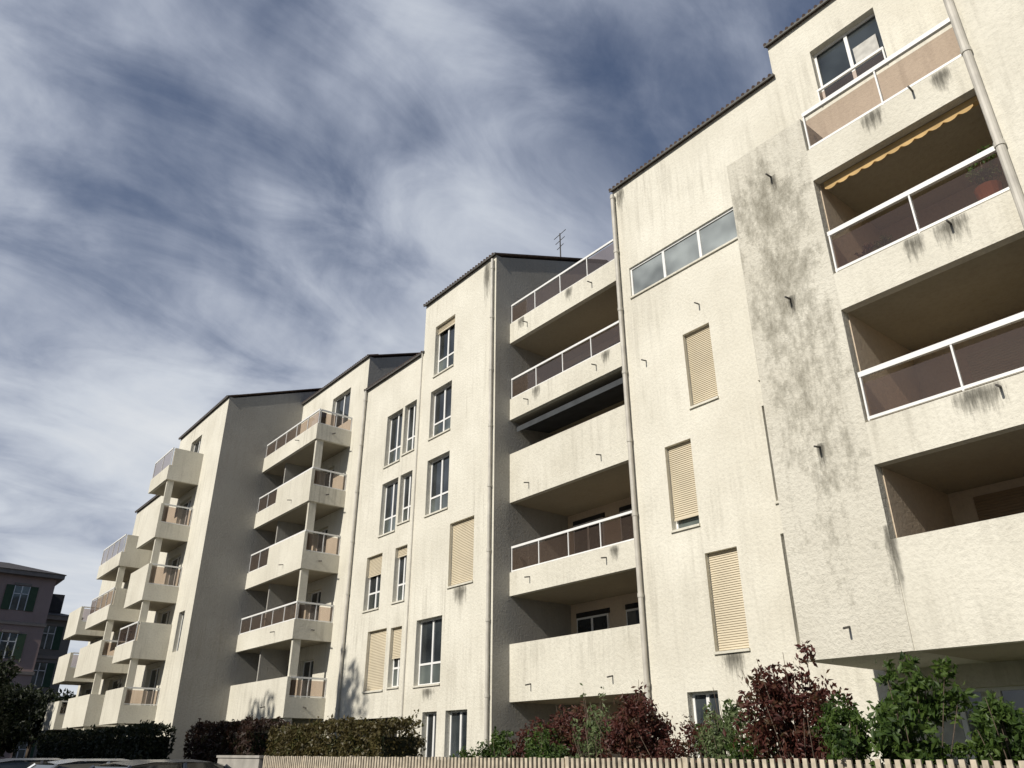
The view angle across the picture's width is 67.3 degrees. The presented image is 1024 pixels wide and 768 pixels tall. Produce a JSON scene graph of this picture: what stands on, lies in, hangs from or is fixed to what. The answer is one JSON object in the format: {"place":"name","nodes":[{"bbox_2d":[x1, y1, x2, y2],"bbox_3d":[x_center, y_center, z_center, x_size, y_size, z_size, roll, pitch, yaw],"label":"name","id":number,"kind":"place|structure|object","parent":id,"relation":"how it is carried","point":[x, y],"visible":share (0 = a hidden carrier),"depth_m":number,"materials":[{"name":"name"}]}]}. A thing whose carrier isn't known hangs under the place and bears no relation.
{"place":"outdoors","nodes":[
{"label":"outdoors","id":0,"kind":"place"},
{"bbox_2d":[0,573,55,758],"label":"walls","id":1,"kind":"structure","parent":0,"point":[38,614],"depth_m":62.33,"materials":[{"name":"paint"}]},
{"bbox_2d":[0,585,29,658],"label":"panes","id":2,"kind":"object","parent":1,"relation":"attached to","point":[13,606],"visible":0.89,"depth_m":62.19,"materials":[{"name":"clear glass"}]},
{"bbox_2d":[0,585,30,657],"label":"frames","id":3,"kind":"structure","parent":1,"relation":"attached to","point":[16,609],"depth_m":62.20,"materials":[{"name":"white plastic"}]},
{"bbox_2d":[0,584,38,683],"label":"shutters","id":4,"kind":"object","parent":1,"relation":"attached to","point":[5,604],"visible":0.76,"depth_m":62.10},
{"bbox_2d":[0,567,65,674],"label":"cornice","id":5,"kind":"structure","parent":1,"relation":"attached to","point":[59,578],"depth_m":62.79,"materials":[{"name":"grey paint"}]},
{"bbox_2d":[0,562,66,575],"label":"roof","id":6,"kind":"structure","parent":5,"relation":"on","point":[10,565],"depth_m":65.30,"materials":[{"name":"grey"}]},
{"bbox_2d":[183,715,290,762],"bbox_3d":[-8.587,11.623,23.513,1.538,2.650,5.550,19,-32,-34],"label":"dark hedge","id":7,"kind":"object","parent":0,"point":[236,737],"visible":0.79,"depth_m":22.88,"materials":[{"name":"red plant"}]},
{"bbox_2d":[264,713,423,758],"bbox_3d":[-4.519,9.733,19.495,1.564,2.545,6.509,19,-32,-34],"label":"trimmed hedge","id":8,"kind":"object","parent":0,"point":[284,742],"visible":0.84,"depth_m":18.42,"materials":[{"name":"green plant"}]},
{"bbox_2d":[0,0,823,696],"label":"sky","id":9,"kind":"structure","parent":0,"point":[202,202],"materials":[{"name":"blue"}]},
{"bbox_2d":[405,709,426,756],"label":"variegated shrub","id":10,"kind":"object","parent":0,"point":[423,744],"visible":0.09,"depth_m":18.63,"materials":[{"name":"green plant"}]},
{"bbox_2d":[449,734,520,759],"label":"green shrub","id":11,"kind":"object","parent":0,"point":[463,753],"visible":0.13,"depth_m":17.12,"materials":[{"name":"green plant"}]},
{"bbox_2d":[469,726,525,760],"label":"green shrub","id":12,"kind":"object","parent":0,"point":[499,744],"visible":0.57,"depth_m":14.56,"materials":[{"name":"green plant"}]},
{"bbox_2d":[523,722,575,760],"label":"green shrub","id":13,"kind":"object","parent":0,"point":[543,748],"visible":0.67,"depth_m":13.34,"materials":[{"name":"green plant"}]},
{"bbox_2d":[507,701,610,760],"bbox_3d":[0.863,7.199,14.175,2.114,2.513,2.187,19,-32,-34],"label":"red shrub","id":14,"kind":"object","parent":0,"point":[566,731],"visible":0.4,"depth_m":14.22,"materials":[{"name":"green plant"}]},
{"bbox_2d":[570,683,612,760],"bbox_3d":[1.378,6.469,12.945,0.729,2.755,0.952,19,-32,-34],"label":"young tree","id":15,"kind":"object","parent":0,"point":[591,743],"visible":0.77,"depth_m":13.09,"materials":[{"name":"green plant"}]},
{"bbox_2d":[590,679,687,761],"bbox_3d":[2.066,6.090,12.027,1.396,2.653,2.766,4,-26,-7],"label":"red shrub","id":16,"kind":"object","parent":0,"point":[622,742],"visible":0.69,"depth_m":12.01,"materials":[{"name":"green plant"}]},
{"bbox_2d":[628,710,736,762],"bbox_3d":[2.529,5.900,11.101,1.295,2.188,1.999,19,-32,-34],"label":"red shrub","id":17,"kind":"object","parent":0,"point":[679,751],"visible":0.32,"depth_m":11.44,"materials":[{"name":"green plant"}]},
{"bbox_2d":[693,686,766,762],"bbox_3d":[3.032,5.409,10.420,0.869,2.480,1.273,7,-27,-14],"label":"variegated shrub","id":18,"kind":"object","parent":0,"point":[715,748],"visible":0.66,"depth_m":10.73,"materials":[{"name":"green plant"}]},
{"bbox_2d":[724,713,778,762],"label":"green shrub","id":19,"kind":"object","parent":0,"point":[745,756],"visible":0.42,"depth_m":9.98,"materials":[{"name":"green plant"}]},
{"bbox_2d":[723,640,856,763],"bbox_3d":[3.462,4.556,9.157,1.361,2.926,1.737,19,-32,-34],"label":"red shrub","id":20,"kind":"object","parent":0,"point":[783,710],"visible":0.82,"depth_m":9.31,"materials":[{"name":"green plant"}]},
{"bbox_2d":[810,688,875,767],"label":"green shrub","id":21,"kind":"object","parent":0,"point":[853,718],"visible":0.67,"depth_m":8.56,"materials":[{"name":"green plant"}]},
{"bbox_2d":[828,650,979,767],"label":"laurel shrub","id":22,"kind":"object","parent":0,"point":[904,716],"visible":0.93,"depth_m":8.22,"materials":[{"name":"green plant"}]},
{"bbox_2d":[935,689,1023,765],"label":"green shrub","id":23,"kind":"object","parent":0,"point":[994,721],"visible":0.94,"depth_m":7.41,"materials":[{"name":"green plant"}]},
{"label":"ground","id":24,"kind":"structure","parent":0,"visible":0},
{"bbox_2d":[0,645,25,748],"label":"dark tree","id":25,"kind":"object","parent":24,"relation":"on","point":[5,671],"visible":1,"depth_m":41.37,"materials":[{"name":"green plant"}]},
{"bbox_2d":[0,676,49,756],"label":"dark tree","id":26,"kind":"object","parent":24,"relation":"on","point":[23,700],"visible":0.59,"depth_m":43.35,"materials":[{"name":"green plant"}]},
{"bbox_2d":[0,758,63,767],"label":"parked car","id":27,"kind":"object","parent":24,"relation":"on","point":[16,762],"visible":0.5,"depth_m":15.71,"materials":[{"name":"paint"}]},
{"bbox_2d":[20,683,69,757],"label":"dark tree","id":28,"kind":"object","parent":24,"relation":"on","point":[34,732],"visible":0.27,"depth_m":49.41,"materials":[{"name":"green plant"}]},
{"bbox_2d":[32,620,69,757],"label":"walls","id":29,"kind":"structure","parent":24,"relation":"on","point":[63,648],"depth_m":66.92,"materials":[{"name":"paint"}]},
{"bbox_2d":[12,626,55,757],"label":"panes","id":30,"kind":"object","parent":29,"relation":"attached to","point":[42,667],"visible":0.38,"depth_m":66.06,"materials":[{"name":"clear glass"}]},
{"bbox_2d":[16,626,55,757],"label":"frames","id":31,"kind":"structure","parent":29,"relation":"attached to","point":[47,633],"depth_m":66.03,"materials":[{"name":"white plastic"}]},
{"bbox_2d":[25,626,63,757],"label":"shutters","id":32,"kind":"object","parent":29,"relation":"attached to","point":[51,666],"visible":0.24,"depth_m":66.52,"materials":[{"name":"wood"}]},
{"bbox_2d":[36,615,82,733],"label":"cornice","id":33,"kind":"structure","parent":29,"relation":"attached to","point":[57,618],"depth_m":67.37,"materials":[{"name":"grey paint"}]},
{"bbox_2d":[48,594,68,616],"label":"roof","id":34,"kind":"structure","parent":33,"relation":"on","point":[56,604],"depth_m":70.32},
{"bbox_2d":[31,688,75,757],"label":"dark tree","id":35,"kind":"object","parent":24,"relation":"on","point":[66,697],"visible":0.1,"depth_m":49.16,"materials":[{"name":"green plant"}]},
{"bbox_2d":[28,759,127,767],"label":"parked car","id":36,"kind":"object","parent":24,"relation":"on","point":[76,763],"visible":0.66,"depth_m":13.74,"materials":[{"name":"paint"}]},
{"bbox_2d":[34,720,176,759],"bbox_3d":[-16.963,15.122,30.840,1.400,2.707,17.368,19,-32,-34],"label":"dark hedge","id":37,"kind":"object","parent":24,"relation":"on","point":[130,742],"visible":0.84,"depth_m":27.59,"materials":[{"name":"green plant"}]},
{"bbox_2d":[89,759,230,767],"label":"parked car","id":38,"kind":"object","parent":24,"relation":"on","point":[175,763],"visible":1,"depth_m":12.05,"materials":[{"name":"paint"}]},
{"bbox_2d":[216,755,264,767],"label":"garden wall","id":39,"kind":"structure","parent":24,"relation":"on","point":[243,761],"depth_m":19.81,"materials":[{"name":"concrete"}]},
{"bbox_2d":[167,255,604,758],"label":"side wall","id":40,"kind":"structure","parent":24,"relation":"on","point":[216,666],"depth_m":31.96,"materials":[{"name":"paint"}]},
{"bbox_2d":[135,0,830,512],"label":"roof tiles","id":41,"kind":"object","parent":40,"relation":"on","point":[521,256],"visible":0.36,"depth_m":28.80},
{"bbox_2d":[51,95,1023,730],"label":"soffits","id":42,"kind":"object","parent":40,"relation":"attached to","point":[975,293],"visible":0.53,"depth_m":14.10,"materials":[{"name":"paint"}]},
{"bbox_2d":[256,463,309,721],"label":"partitions","id":43,"kind":"object","parent":42,"relation":"on","point":[273,663],"visible":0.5,"depth_m":33.55,"materials":[{"name":"paint"}]},
{"bbox_2d":[517,377,623,432],"bbox_3d":[2.171,0.739,23.014,1.365,0.360,4.740,19,-32,-34],"label":"dark awning","id":44,"kind":"object","parent":42,"relation":"attached to","point":[599,399],"visible":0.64,"depth_m":23.10,"materials":[{"name":"grey fabric"}]},
{"bbox_2d":[554,229,565,256],"bbox_3d":[1.939,-5.068,30.686,0.048,2.312,0.704,19,-32,-34],"label":"antenna","id":45,"kind":"object","parent":40,"relation":"attached to","point":[559,235],"visible":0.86,"depth_m":30.99,"materials":[{"name":"metal"}]},
{"bbox_2d":[41,56,1023,730],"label":"parapets","id":46,"kind":"object","parent":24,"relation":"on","point":[961,586],"visible":0.81,"depth_m":19.52,"materials":[{"name":"paint"}]},
{"bbox_2d":[59,17,1023,714],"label":"railings","id":47,"kind":"object","parent":46,"relation":"on","point":[985,329],"visible":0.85,"depth_m":13.83,"materials":[{"name":"white metal"}]},
{"bbox_2d":[824,95,978,188],"bbox_3d":[6.760,-4.140,13.443,0.112,0.205,2.780,19,-32,-34],"label":"awning ochre","id":48,"kind":"object","parent":46,"relation":"attached to","point":[948,116],"visible":0.95,"depth_m":13.33,"materials":[{"name":"yellow fabric"}]},
{"bbox_2d":[974,180,1002,200],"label":"flower pots","id":49,"kind":"object","parent":46,"relation":"attached to","point":[985,189],"visible":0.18,"depth_m":11.94,"materials":[{"name":"ceramic"}]},
{"bbox_2d":[854,242,873,257],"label":"balcony plant","id":50,"kind":"object","parent":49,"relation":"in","point":[869,247],"visible":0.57,"depth_m":13.52,"materials":[{"name":"red plant"}]},
{"bbox_2d":[873,235,892,249],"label":"balcony plant","id":51,"kind":"object","parent":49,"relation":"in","point":[884,241],"visible":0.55,"depth_m":13.24,"materials":[{"name":"green plant"}]},
{"bbox_2d":[965,145,1001,184],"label":"balcony plant","id":52,"kind":"object","parent":49,"relation":"in","point":[986,173],"visible":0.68,"depth_m":12.26,"materials":[{"name":"green plant"}]},
{"bbox_2d":[76,0,1023,763],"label":"facade wall","id":53,"kind":"structure","parent":24,"relation":"on","point":[674,194],"depth_m":20.00,"materials":[{"name":"beige paint"}]},
{"bbox_2d":[135,0,827,512],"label":"eave edges","id":54,"kind":"object","parent":53,"relation":"attached to","point":[609,192],"visible":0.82,"depth_m":22.25,"materials":[{"name":"metal"}]},
{"bbox_2d":[84,13,1023,762],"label":"window frames","id":55,"kind":"structure","parent":53,"relation":"attached to","point":[994,689],"depth_m":23.67,"materials":[{"name":"white plastic"}]},
{"bbox_2d":[85,16,886,762],"bbox_3d":[-7.075,6.915,30.328,3.643,16.945,50.128,23,-34,-39],"label":"window glass","id":56,"kind":"object","parent":55,"relation":"in","point":[833,62],"visible":0.25,"depth_m":23.48,"materials":[{"name":"grey glass"}]},
{"bbox_2d":[633,211,736,293],"bbox_3d":[4.502,-3.410,20.337,0.015,0.905,3.525,19,-32,-34],"label":"ribbon glass","id":57,"kind":"object","parent":55,"relation":"in","point":[713,236],"visible":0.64,"depth_m":20.25,"materials":[{"name":"grey glass"}]},
{"bbox_2d":[369,354,1023,759],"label":"window glass bright","id":58,"kind":"object","parent":55,"relation":"in","point":[1017,696],"depth_m":23.71,"materials":[{"name":"grey glass"}]},
{"bbox_2d":[853,34,995,764],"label":"curtains","id":59,"kind":"object","parent":55,"relation":"attached to","point":[866,48],"visible":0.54,"depth_m":12.60,"materials":[{"name":"fabric"}]},
{"bbox_2d":[260,85,1001,708],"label":"drain spouts","id":60,"kind":"object","parent":53,"relation":"attached to","point":[642,359],"visible":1,"depth_m":18.15,"materials":[{"name":"metal"}]},
{"bbox_2d":[334,0,1023,747],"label":"downpipes","id":61,"kind":"object","parent":53,"relation":"attached to","point":[1000,148],"visible":0.99,"depth_m":20.28,"materials":[{"name":"metal"}]},
{"bbox_2d":[366,317,1023,690],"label":"shutters","id":62,"kind":"object","parent":53,"relation":"attached to","point":[984,363],"visible":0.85,"depth_m":18.23,"materials":[{"name":"beige plastic"}]},
{"bbox_2d":[423,69,997,696],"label":"mould streaks","id":63,"kind":"object","parent":53,"relation":"attached to","point":[971,397],"visible":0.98,"depth_m":12.51,"materials":[{"name":"grey paint"}]},
{"bbox_2d":[727,119,989,670],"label":"weathered pier","id":64,"kind":"structure","parent":53,"relation":"attached to","point":[836,516],"depth_m":12.96,"materials":[{"name":"paint"}]},
{"bbox_2d":[757,190,805,328],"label":"mould blotches","id":65,"kind":"object","parent":64,"relation":"attached to","point":[766,217],"visible":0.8,"depth_m":15.01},
{"bbox_2d":[263,755,1023,767],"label":"slatted fence","id":66,"kind":"object","parent":24,"relation":"on","point":[358,762],"visible":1,"depth_m":11.11,"materials":[{"name":"beige wood"}]},
{"bbox_2d":[564,170,1023,761],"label":"loggia walls","id":67,"kind":"structure","parent":24,"relation":"on","point":[918,508],"depth_m":13.85,"materials":[{"name":"paint"}]},
{"bbox_2d":[567,340,638,618],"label":"dark doors","id":68,"kind":"structure","parent":67,"relation":"attached to","point":[604,610],"depth_m":22.72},
{"bbox_2d":[973,486,1023,520],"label":"brown shutters","id":69,"kind":"object","parent":67,"relation":"attached to","point":[1003,503],"visible":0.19,"depth_m":12.58,"materials":[{"name":"brown wood"}]}
]}

